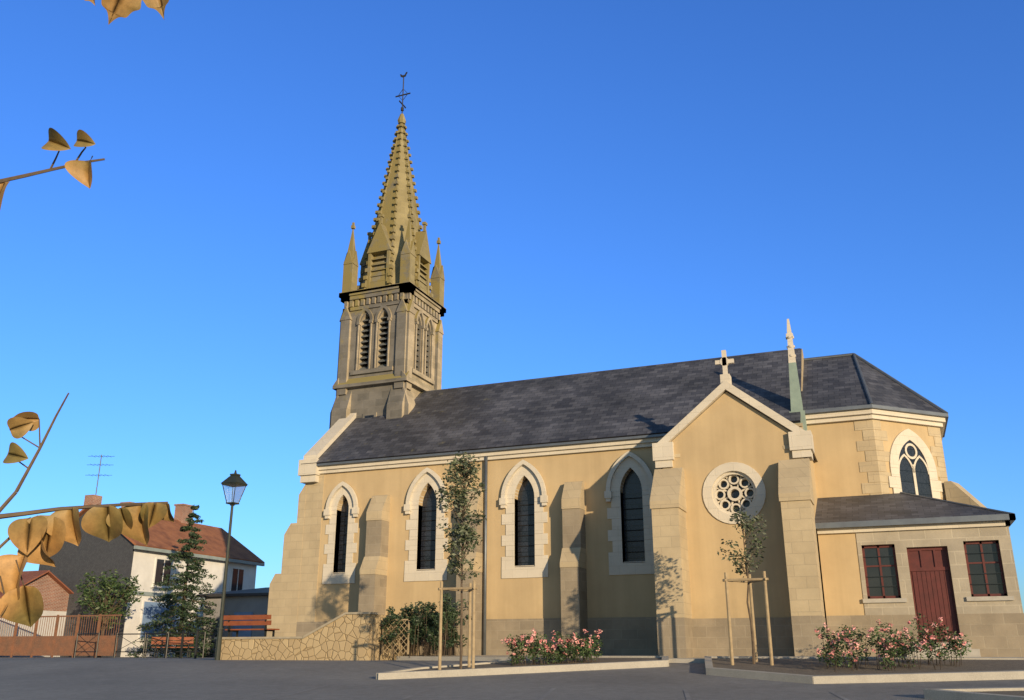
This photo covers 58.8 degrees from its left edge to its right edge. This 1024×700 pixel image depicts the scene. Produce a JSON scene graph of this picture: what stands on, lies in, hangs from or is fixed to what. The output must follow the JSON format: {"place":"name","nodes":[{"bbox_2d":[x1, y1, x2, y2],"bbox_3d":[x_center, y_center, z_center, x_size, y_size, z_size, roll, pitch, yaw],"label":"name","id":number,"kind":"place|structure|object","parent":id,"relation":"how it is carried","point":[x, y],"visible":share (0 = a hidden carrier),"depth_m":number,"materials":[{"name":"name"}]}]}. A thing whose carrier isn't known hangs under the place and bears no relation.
{"place":"outdoors","nodes":[
{"label":"outdoors","id":0,"kind":"place"},
{"bbox_2d":[0,611,66,656],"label":"shed walls","id":1,"kind":"structure","parent":0,"point":[52,613],"depth_m":46.62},
{"bbox_2d":[0,570,73,597],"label":"shed roof","id":2,"kind":"structure","parent":1,"relation":"on","point":[28,576],"depth_m":47.09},
{"bbox_2d":[25,574,68,611],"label":"brick shed gable","id":3,"kind":"object","parent":1,"relation":"attached to","point":[55,595],"visible":0.33,"depth_m":47.37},
{"bbox_2d":[0,0,173,626],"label":"branches","id":4,"kind":"object","parent":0,"point":[39,539],"depth_m":1.66,"materials":[{"name":"plant"}]},
{"bbox_2d":[120,549,256,656],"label":"house walls","id":5,"kind":"structure","parent":0,"point":[143,565],"depth_m":48.70,"materials":[{"name":"paint"}]},
{"bbox_2d":[39,512,133,656],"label":"house wall","id":6,"kind":"structure","parent":5,"relation":"attached to","point":[89,554],"depth_m":48.23,"materials":[{"name":"paint"}]},
{"bbox_2d":[79,504,264,562],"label":"house roof","id":7,"kind":"structure","parent":6,"relation":"on","point":[165,534],"depth_m":53.72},
{"bbox_2d":[84,494,192,523],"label":"chimneys","id":8,"kind":"object","parent":7,"relation":"on","point":[182,512],"visible":0.44,"depth_m":55.50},
{"bbox_2d":[91,455,114,494],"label":"antenna","id":9,"kind":"object","parent":8,"relation":"on","point":[107,456],"visible":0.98,"depth_m":52.24,"materials":[{"name":"black metal"}]},
{"bbox_2d":[140,602,183,638],"bbox_3d":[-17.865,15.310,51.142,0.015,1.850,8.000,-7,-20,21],"label":"garage door","id":10,"kind":"structure","parent":5,"relation":"attached to","point":[151,609],"depth_m":48.25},
{"bbox_2d":[137,557,243,640],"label":"window frames","id":11,"kind":"structure","parent":5,"relation":"attached to","point":[164,559],"depth_m":49.06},
{"bbox_2d":[154,559,243,590],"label":"windows","id":12,"kind":"structure","parent":11,"relation":"in","point":[160,567],"depth_m":49.80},
{"bbox_2d":[191,600,202,652],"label":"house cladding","id":13,"kind":"structure","parent":5,"relation":"attached to","point":[201,615],"depth_m":51.49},
{"bbox_2d":[134,545,264,599],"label":"house fascia","id":14,"kind":"structure","parent":5,"relation":"attached to","point":[195,555],"depth_m":50.13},
{"bbox_2d":[199,596,268,656],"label":"annex walls","id":15,"kind":"structure","parent":0,"point":[256,605],"depth_m":44.16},
{"bbox_2d":[197,587,268,597],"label":"annex roof","id":16,"kind":"structure","parent":15,"relation":"on","point":[257,592],"depth_m":44.66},
{"bbox_2d":[232,612,252,636],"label":"annex door","id":17,"kind":"structure","parent":15,"relation":"attached to","point":[245,633],"depth_m":43.73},
{"bbox_2d":[348,292,436,417],"bbox_3d":[-4.984,4.926,36.015,2.900,14.000,2.900,-7,-20,21],"label":"tower shaft","id":18,"kind":"object","parent":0,"point":[370,399],"visible":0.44,"depth_m":36.35,"materials":[{"name":"stone"}]},
{"bbox_2d":[364,319,387,365],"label":"louvers","id":19,"kind":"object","parent":18,"relation":"in","point":[385,340],"depth_m":36.80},
{"bbox_2d":[359,315,428,371],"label":"louvers","id":20,"kind":"object","parent":18,"relation":"in","point":[381,349],"visible":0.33,"depth_m":36.51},
{"bbox_2d":[0,657,1023,699],"bbox_3d":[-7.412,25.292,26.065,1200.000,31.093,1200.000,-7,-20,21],"label":"ground","id":21,"kind":"structure","parent":0,"point":[104,678],"depth_m":18.77,"materials":[{"name":"asphalt"}]},
{"bbox_2d":[0,614,121,657],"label":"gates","id":22,"kind":"object","parent":21,"relation":"on","point":[34,645],"visible":0.87,"depth_m":42.17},
{"bbox_2d":[72,569,143,656],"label":"tree","id":23,"kind":"object","parent":21,"relation":"on","point":[115,586],"depth_m":43.29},
{"bbox_2d":[74,629,205,658],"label":"metal barriers","id":24,"kind":"object","parent":21,"relation":"on","point":[197,633],"visible":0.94,"depth_m":39.02,"materials":[{"name":"black metal"}]},
{"bbox_2d":[154,636,190,657],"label":"bench legs","id":25,"kind":"object","parent":21,"relation":"on","point":[189,653],"visible":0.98,"depth_m":40.15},
{"bbox_2d":[151,637,194,647],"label":"bench","id":26,"kind":"object","parent":25,"relation":"on","point":[171,642],"visible":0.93,"depth_m":40.16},
{"bbox_2d":[125,504,223,657],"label":"conifer","id":27,"kind":"object","parent":21,"relation":"on","point":[191,588],"depth_m":43.27,"materials":[{"name":"plant"}]},
{"bbox_2d":[215,470,247,659],"bbox_3d":[-9.071,6.745,28.910,0.620,5.900,0.620,-7,-20,21],"label":"street lamp","id":28,"kind":"object","parent":21,"relation":"on","point":[235,479],"visible":0.94,"depth_m":29.02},
{"bbox_2d":[297,474,324,621],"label":"buttress","id":29,"kind":"structure","parent":21,"relation":"on","point":[310,558],"depth_m":31.96,"materials":[{"name":"beige stone"}]},
{"bbox_2d":[298,413,355,483],"bbox_3d":[-5.878,3.796,36.717,0.750,4.388,7.940,-7,-20,21],"label":"coping","id":30,"kind":"object","parent":29,"relation":"on","point":[308,473],"visible":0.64,"depth_m":33.16,"materials":[{"name":"white stone"}]},
{"bbox_2d":[214,614,418,659],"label":"terrace wall","id":31,"kind":"structure","parent":21,"relation":"on","point":[351,637],"depth_m":27.24,"materials":[{"name":"stone"}]},
{"bbox_2d":[214,612,378,638],"bbox_3d":[-6.686,8.487,27.937,5.600,0.740,0.480,-7,-20,21],"label":"terrace coping","id":32,"kind":"object","parent":31,"relation":"on","point":[322,626],"visible":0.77,"depth_m":27.42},
{"bbox_2d":[358,520,388,614],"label":"buttress","id":33,"kind":"structure","parent":21,"relation":"on","point":[372,592],"depth_m":30.22,"materials":[{"name":"stone"}]},
{"bbox_2d":[359,495,390,575],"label":"buttress","id":34,"kind":"structure","parent":33,"relation":"on","point":[378,507],"depth_m":30.76,"materials":[{"name":"beige stone"}]},
{"bbox_2d":[329,281,445,428],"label":"bell tower","id":35,"kind":"structure","parent":21,"relation":"on","point":[401,403],"depth_m":36.33,"materials":[{"name":"stone"}]},
{"bbox_2d":[342,211,444,306],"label":"pinnacles","id":36,"kind":"object","parent":35,"relation":"on","point":[407,269],"visible":0.74,"depth_m":37.77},
{"bbox_2d":[357,113,432,297],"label":"spire","id":37,"kind":"structure","parent":35,"relation":"on","point":[381,257],"depth_m":38.63,"materials":[{"name":"stone"}]},
{"bbox_2d":[395,72,410,112],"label":"cross","id":38,"kind":"object","parent":37,"relation":"on","point":[402,95],"visible":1,"depth_m":41.53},
{"bbox_2d":[434,450,486,668],"bbox_3d":[-1.268,5.013,21.685,1.283,5.308,1.341,2,-19,-7],"label":"tree","id":39,"kind":"object","parent":21,"relation":"on","point":[465,532],"depth_m":21.86,"materials":[{"name":"plant"}]},
{"bbox_2d":[296,617,657,655],"bbox_3d":[-0.938,9.287,29.010,13.700,1.300,0.725,-7,-20,21],"label":"wall base","id":40,"kind":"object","parent":21,"relation":"on","point":[628,635],"depth_m":27.52,"materials":[{"name":"stone"}]},
{"bbox_2d":[315,447,656,621],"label":"nave wall","id":41,"kind":"structure","parent":40,"relation":"on","point":[632,595],"depth_m":29.30,"materials":[{"name":"paint"}]},
{"bbox_2d":[266,483,306,636],"bbox_3d":[-7.881,7.860,32.404,1.250,6.150,0.650,-7,-20,21],"label":"buttress","id":42,"kind":"object","parent":41,"relation":"attached to","point":[282,611],"visible":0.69,"depth_m":31.95,"materials":[{"name":"beige stone"}]},
{"bbox_2d":[322,481,358,583],"bbox_3d":[-5.924,6.373,31.801,1.370,3.512,0.470,-7,-20,21],"label":"window surround","id":43,"kind":"object","parent":41,"relation":"attached to","point":[337,493],"visible":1,"depth_m":31.68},
{"bbox_2d":[338,516,347,563],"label":"window bars","id":44,"kind":"object","parent":43,"relation":"attached to","point":[342,535],"visible":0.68,"depth_m":31.92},
{"bbox_2d":[338,499,348,571],"bbox_3d":[-5.839,6.482,31.984,0.500,2.700,0.020,-7,-20,21],"label":"window","id":45,"kind":"structure","parent":43,"relation":"in","point":[343,532],"depth_m":31.98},
{"bbox_2d":[404,468,448,581],"bbox_3d":[-2.828,5.856,30.650,1.650,3.765,0.470,-7,-20,21],"label":"window surround","id":46,"kind":"object","parent":41,"relation":"attached to","point":[424,478],"visible":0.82,"depth_m":30.52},
{"bbox_2d":[420,510,435,560],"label":"window bars","id":47,"kind":"object","parent":46,"relation":"in","point":[428,540],"visible":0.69,"depth_m":30.69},
{"bbox_2d":[420,486,436,568],"bbox_3d":[-2.744,5.991,30.825,0.700,2.900,0.020,-7,-20,21],"label":"window","id":48,"kind":"structure","parent":46,"relation":"in","point":[429,502],"depth_m":30.81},
{"bbox_2d":[483,456,487,654],"bbox_3d":[-0.859,6.535,29.372,0.099,6.550,0.099,-7,-20,21],"label":"downpipe","id":49,"kind":"object","parent":41,"relation":"attached to","point":[485,561],"visible":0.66,"depth_m":29.26,"materials":[{"name":"metal"}]},
{"bbox_2d":[318,437,662,473],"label":"cornice","id":50,"kind":"structure","parent":41,"relation":"attached to","point":[553,450],"depth_m":30.13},
{"bbox_2d":[316,433,666,465],"bbox_3d":[-1.167,3.400,30.513,13.800,0.120,0.300,-7,-20,21],"label":"gutter","id":51,"kind":"object","parent":50,"relation":"attached to","point":[505,448],"visible":0.5,"depth_m":30.07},
{"bbox_2d":[499,460,547,578],"bbox_3d":[0.434,5.439,29.395,1.650,3.765,0.470,-7,-20,21],"label":"window surround","id":52,"kind":"object","parent":41,"relation":"attached to","point":[519,471],"visible":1,"depth_m":29.26,"materials":[{"name":"stone"}]},
{"bbox_2d":[518,478,534,565],"bbox_3d":[0.518,5.573,29.570,0.700,2.900,0.020,-7,-20,21],"label":"window","id":53,"kind":"structure","parent":52,"relation":"in","point":[526,494],"depth_m":29.54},
{"bbox_2d":[517,504,534,556],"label":"window bars","id":54,"kind":"object","parent":53,"relation":"attached to","point":[525,535],"visible":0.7,"depth_m":29.45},
{"bbox_2d":[304,348,801,463],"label":"nave roof","id":55,"kind":"structure","parent":41,"relation":"on","point":[648,400],"depth_m":31.63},
{"bbox_2d":[604,451,654,574],"bbox_3d":[3.733,5.016,28.126,1.650,3.765,0.470,-7,-20,21],"label":"window surround","id":56,"kind":"object","parent":41,"relation":"attached to","point":[622,465],"visible":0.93,"depth_m":28.06,"materials":[{"name":"stone"}]},
{"bbox_2d":[623,470,644,561],"bbox_3d":[3.817,5.151,28.300,0.700,2.900,0.020,-7,-20,21],"label":"window","id":57,"kind":"structure","parent":56,"relation":"in","point":[632,487],"depth_m":28.27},
{"bbox_2d":[623,497,644,552],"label":"window bars","id":58,"kind":"object","parent":57,"relation":"attached to","point":[633,519],"visible":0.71,"depth_m":28.18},
{"bbox_2d":[501,634,535,665],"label":"roses","id":59,"kind":"object","parent":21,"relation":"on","point":[515,650],"depth_m":21.42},
{"bbox_2d":[514,628,552,665],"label":"roses","id":60,"kind":"object","parent":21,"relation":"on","point":[529,649],"depth_m":21.43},
{"bbox_2d":[573,629,603,662],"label":"roses","id":61,"kind":"object","parent":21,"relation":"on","point":[587,643],"depth_m":21.71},
{"bbox_2d":[376,656,1023,699],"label":"kerbs","id":62,"kind":"structure","parent":21,"relation":"on","point":[932,694],"depth_m":19.02,"materials":[{"name":"concrete"}]},
{"bbox_2d":[717,507,767,663],"bbox_3d":[5.294,5.335,20.452,1.254,3.675,0.907,7,-20,-19],"label":"tree","id":63,"kind":"object","parent":21,"relation":"on","point":[743,517],"depth_m":20.69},
{"bbox_2d":[692,617,828,656],"bbox_3d":[6.477,7.910,24.480,3.940,1.250,2.525,-7,-20,21],"label":"wall base","id":64,"kind":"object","parent":21,"relation":"on","point":[710,636],"depth_m":23.46,"materials":[{"name":"stone"}]},
{"bbox_2d":[810,461,825,617],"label":"chapel sides","id":65,"kind":"object","parent":21,"relation":"on","point":[813,482],"visible":0.04,"depth_m":25.31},
{"bbox_2d":[671,392,793,618],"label":"gable wall","id":66,"kind":"structure","parent":65,"relation":"attached to","point":[726,427],"depth_m":24.48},
{"bbox_2d":[661,445,803,468],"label":"quoins","id":67,"kind":"object","parent":66,"relation":"attached to","point":[784,447],"visible":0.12,"depth_m":24.46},
{"bbox_2d":[652,350,814,468],"bbox_3d":[6.089,1.597,25.572,4.300,3.280,0.690,-7,-20,21],"label":"gable coping","id":68,"kind":"object","parent":66,"relation":"on","point":[801,443],"visible":0.91,"depth_m":25.46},
{"bbox_2d":[703,462,765,523],"bbox_3d":[6.065,3.912,24.738,1.680,1.680,0.360,-7,-20,21],"label":"rose tracery","id":69,"kind":"object","parent":66,"relation":"attached to","point":[717,477],"visible":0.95,"depth_m":24.70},
{"bbox_2d":[717,476,753,511],"bbox_3d":[6.129,3.962,24.888,1.280,1.280,0.020,-7,-20,21],"label":"rose window glass","id":70,"kind":"object","parent":69,"relation":"in","point":[735,493],"visible":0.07,"depth_m":24.89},
{"bbox_2d":[814,623,846,671],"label":"roses","id":71,"kind":"object","parent":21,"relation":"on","point":[838,652],"depth_m":18.69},
{"bbox_2d":[833,624,872,670],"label":"roses","id":72,"kind":"object","parent":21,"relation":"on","point":[849,637],"depth_m":18.38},
{"bbox_2d":[807,419,944,499],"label":"choir walls","id":73,"kind":"structure","parent":21,"relation":"on","point":[839,458],"depth_m":26.75,"materials":[{"name":"paint"}]},
{"bbox_2d":[801,355,942,412],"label":"apse roof","id":74,"kind":"structure","parent":73,"relation":"on","point":[834,382],"depth_m":28.35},
{"bbox_2d":[803,353,947,413],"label":"choir hips","id":75,"kind":"object","parent":74,"relation":"on","point":[880,371],"visible":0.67,"depth_m":29.18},
{"bbox_2d":[805,408,945,437],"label":"cornice","id":76,"kind":"structure","parent":73,"relation":"attached to","point":[879,414],"depth_m":26.99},
{"bbox_2d":[805,404,948,436],"bbox_3d":[11.800,2.662,29.595,4.263,0.100,7.060,-7,-20,21],"label":"choir gutter","id":77,"kind":"object","parent":76,"relation":"attached to","point":[888,408],"visible":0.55,"depth_m":26.92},
{"bbox_2d":[854,419,947,499],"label":"quoins","id":78,"kind":"object","parent":73,"relation":"attached to","point":[875,457],"visible":0.59,"depth_m":26.52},
{"bbox_2d":[888,429,942,498],"bbox_3d":[11.793,3.672,26.681,0.100,2.783,2.050,-37,-41,61],"label":"window surround","id":79,"kind":"object","parent":73,"relation":"attached to","point":[902,438],"visible":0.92,"depth_m":26.80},
{"bbox_2d":[899,440,931,497],"bbox_3d":[11.793,3.692,26.674,0.020,2.141,1.150,-37,-41,61],"label":"window tracery","id":80,"kind":"object","parent":79,"relation":"in","point":[922,479],"visible":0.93,"depth_m":26.70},
{"bbox_2d":[858,626,904,670],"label":"roses","id":81,"kind":"object","parent":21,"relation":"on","point":[880,647],"depth_m":18.05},
{"bbox_2d":[876,619,920,668],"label":"roses","id":82,"kind":"object","parent":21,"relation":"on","point":[896,645],"depth_m":18.40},
{"bbox_2d":[826,613,1023,656],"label":"wall base","id":83,"kind":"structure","parent":21,"relation":"on","point":[996,635],"depth_m":22.15,"materials":[{"name":"stone"}]},
{"bbox_2d":[900,613,950,669],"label":"roses","id":84,"kind":"object","parent":21,"relation":"on","point":[924,646],"depth_m":18.17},
{"bbox_2d":[922,623,971,666],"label":"roses","id":85,"kind":"object","parent":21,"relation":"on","point":[952,641],"depth_m":18.43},
{"bbox_2d":[944,481,986,507],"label":"apse buttress","id":86,"kind":"structure","parent":21,"relation":"on","point":[956,492],"depth_m":26.61,"materials":[{"name":"beige stone"}]},
{"bbox_2d":[0,0,1023,612],"label":"sky","id":87,"kind":"structure","parent":0,"point":[602,185],"materials":[{"name":"blue"}]},
{"bbox_2d":[412,658,661,670],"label":"island soil","id":88,"kind":"structure","parent":0,"point":[536,663],"depth_m":21.76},
{"bbox_2d":[438,580,477,669],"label":"tree stakes","id":89,"kind":"object","parent":88,"relation":"on","point":[470,589],"visible":0.8,"depth_m":21.15,"materials":[{"name":"brown wood"}]},
{"bbox_2d":[532,631,566,664],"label":"roses","id":90,"kind":"object","parent":88,"relation":"on","point":[549,657],"depth_m":21.46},
{"bbox_2d":[546,636,579,663],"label":"roses","id":91,"kind":"object","parent":88,"relation":"on","point":[567,650],"depth_m":21.51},
{"bbox_2d":[566,629,592,663],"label":"roses","id":92,"kind":"object","parent":88,"relation":"on","point":[581,651],"depth_m":21.67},
{"bbox_2d":[421,655,704,658],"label":"church pavement","id":93,"kind":"structure","parent":0,"point":[542,655],"depth_m":26.44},
{"bbox_2d":[382,619,409,653],"bbox_3d":[-3.456,8.530,27.054,0.906,1.012,0.040,-7,-20,21],"label":"trellis","id":94,"kind":"object","parent":93,"relation":"on","point":[407,644],"visible":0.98,"depth_m":27.01,"materials":[{"name":"brown wood"}]},
{"bbox_2d":[380,593,471,657],"bbox_3d":[-2.571,8.410,27.792,2.394,1.898,2.472,-7,-20,21],"label":"shrub","id":95,"kind":"object","parent":93,"relation":"on","point":[432,620],"depth_m":27.27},
{"bbox_2d":[455,514,483,655],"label":"buttress","id":96,"kind":"structure","parent":93,"relation":"on","point":[478,579],"depth_m":28.59,"materials":[{"name":"stone"}]},
{"bbox_2d":[456,488,483,571],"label":"buttress","id":97,"kind":"structure","parent":96,"relation":"on","point":[477,557],"depth_m":29.35,"materials":[{"name":"beige stone"}]},
{"bbox_2d":[560,508,587,655],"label":"buttress","id":98,"kind":"structure","parent":93,"relation":"on","point":[574,614],"depth_m":27.40,"materials":[{"name":"stone"}]},
{"bbox_2d":[560,481,586,568],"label":"buttress","id":99,"kind":"structure","parent":98,"relation":"on","point":[573,494],"depth_m":28.27,"materials":[{"name":"beige stone"}]},
{"bbox_2d":[657,617,693,657],"bbox_3d":[4.249,7.604,23.558,0.720,1.250,1.000,-7,-20,21],"label":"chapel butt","id":100,"kind":"object","parent":93,"relation":"on","point":[675,637],"visible":0.64,"depth_m":23.19,"materials":[{"name":"stone"}]},
{"bbox_2d":[650,467,691,618],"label":"buttress","id":101,"kind":"structure","parent":100,"relation":"on","point":[668,507],"depth_m":23.99,"materials":[{"name":"beige stone"}]},
{"bbox_2d":[791,615,827,655],"bbox_3d":[7.354,7.206,22.363,0.720,1.250,1.000,-7,-20,21],"label":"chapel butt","id":102,"kind":"object","parent":93,"relation":"on","point":[807,641],"visible":0.64,"depth_m":21.99,"materials":[{"name":"stone"}]},
{"bbox_2d":[778,458,824,616],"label":"buttress","id":103,"kind":"structure","parent":102,"relation":"on","point":[795,493],"depth_m":22.76,"materials":[{"name":"beige stone"}]},
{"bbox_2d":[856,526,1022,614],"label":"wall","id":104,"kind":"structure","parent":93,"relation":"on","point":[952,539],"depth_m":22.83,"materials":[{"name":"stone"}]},
{"bbox_2d":[422,348,799,391],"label":"roof ridge","id":105,"kind":"structure","parent":0,"point":[613,369],"depth_m":33.64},
{"bbox_2d":[786,319,806,430],"bbox_3d":[8.594,0.771,27.729,0.440,3.650,0.440,-7,-20,21],"label":"pinnacle","id":106,"kind":"object","parent":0,"point":[796,399],"visible":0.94,"depth_m":27.54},
{"bbox_2d":[795,349,803,428],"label":"nave east gable","id":107,"kind":"structure","parent":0,"point":[800,425],"depth_m":29.41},
{"bbox_2d":[712,658,1023,675],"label":"island soil","id":108,"kind":"structure","parent":0,"point":[814,667],"depth_m":18.70,"materials":[{"name":"soil"}]},
{"bbox_2d":[722,571,773,664],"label":"tree stakes","id":109,"kind":"object","parent":108,"relation":"on","point":[726,580],"visible":0.77,"depth_m":20.16,"materials":[{"name":"brown wood"}]},
{"bbox_2d":[818,533,1007,615],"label":"sacristy walls","id":110,"kind":"structure","parent":0,"point":[841,578],"depth_m":23.65,"materials":[{"name":"paint"}]},
{"bbox_2d":[815,493,1005,522],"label":"roof","id":111,"kind":"structure","parent":110,"relation":"on","point":[869,507],"depth_m":24.44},
{"bbox_2d":[815,492,1015,528],"bbox_3d":[10.883,4.400,24.996,4.730,1.237,3.800,-7,-20,21],"label":"gutter","id":112,"kind":"object","parent":111,"relation":"attached to","point":[1008,516],"visible":0.71,"depth_m":23.17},
{"bbox_2d":[817,520,1010,533],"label":"cornice","id":113,"kind":"structure","parent":110,"relation":"attached to","point":[916,527],"depth_m":23.24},
{"bbox_2d":[862,540,1006,642],"bbox_3d":[10.633,6.086,22.847,3.200,2.420,0.080,-7,-20,21],"label":"door and window frames","id":114,"kind":"structure","parent":110,"relation":"in","point":[932,585],"depth_m":22.87,"materials":[{"name":"wood"}]},
{"bbox_2d":[864,543,1003,595],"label":"window frames","id":115,"kind":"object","parent":114,"relation":"in","point":[977,573],"visible":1,"depth_m":22.80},
{"bbox_2d":[863,596,1013,656],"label":"sills","id":116,"kind":"structure","parent":110,"relation":"attached to","point":[974,653],"depth_m":22.09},
{"bbox_2d":[974,691,1023,695],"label":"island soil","id":117,"kind":"structure","parent":0,"point":[1018,693],"depth_m":13.91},
{"bbox_3d":[-6.091,9.397,29.182,4.700,1.400,2.770,-7,-20,21],"label":"terrace fill","id":118,"kind":"object","parent":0,"visible":0},
{"bbox_2d":[227,614,274,636],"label":"bench legs","id":119,"kind":"object","parent":118,"relation":"on","point":[265,632],"visible":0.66,"depth_m":28.70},
{"bbox_2d":[223,615,279,630],"bbox_3d":[-8.264,8.652,28.829,1.800,0.450,0.520,-7,-20,21],"label":"bench","id":120,"kind":"object","parent":119,"relation":"on","point":[243,617],"visible":0.93,"depth_m":28.64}
]}

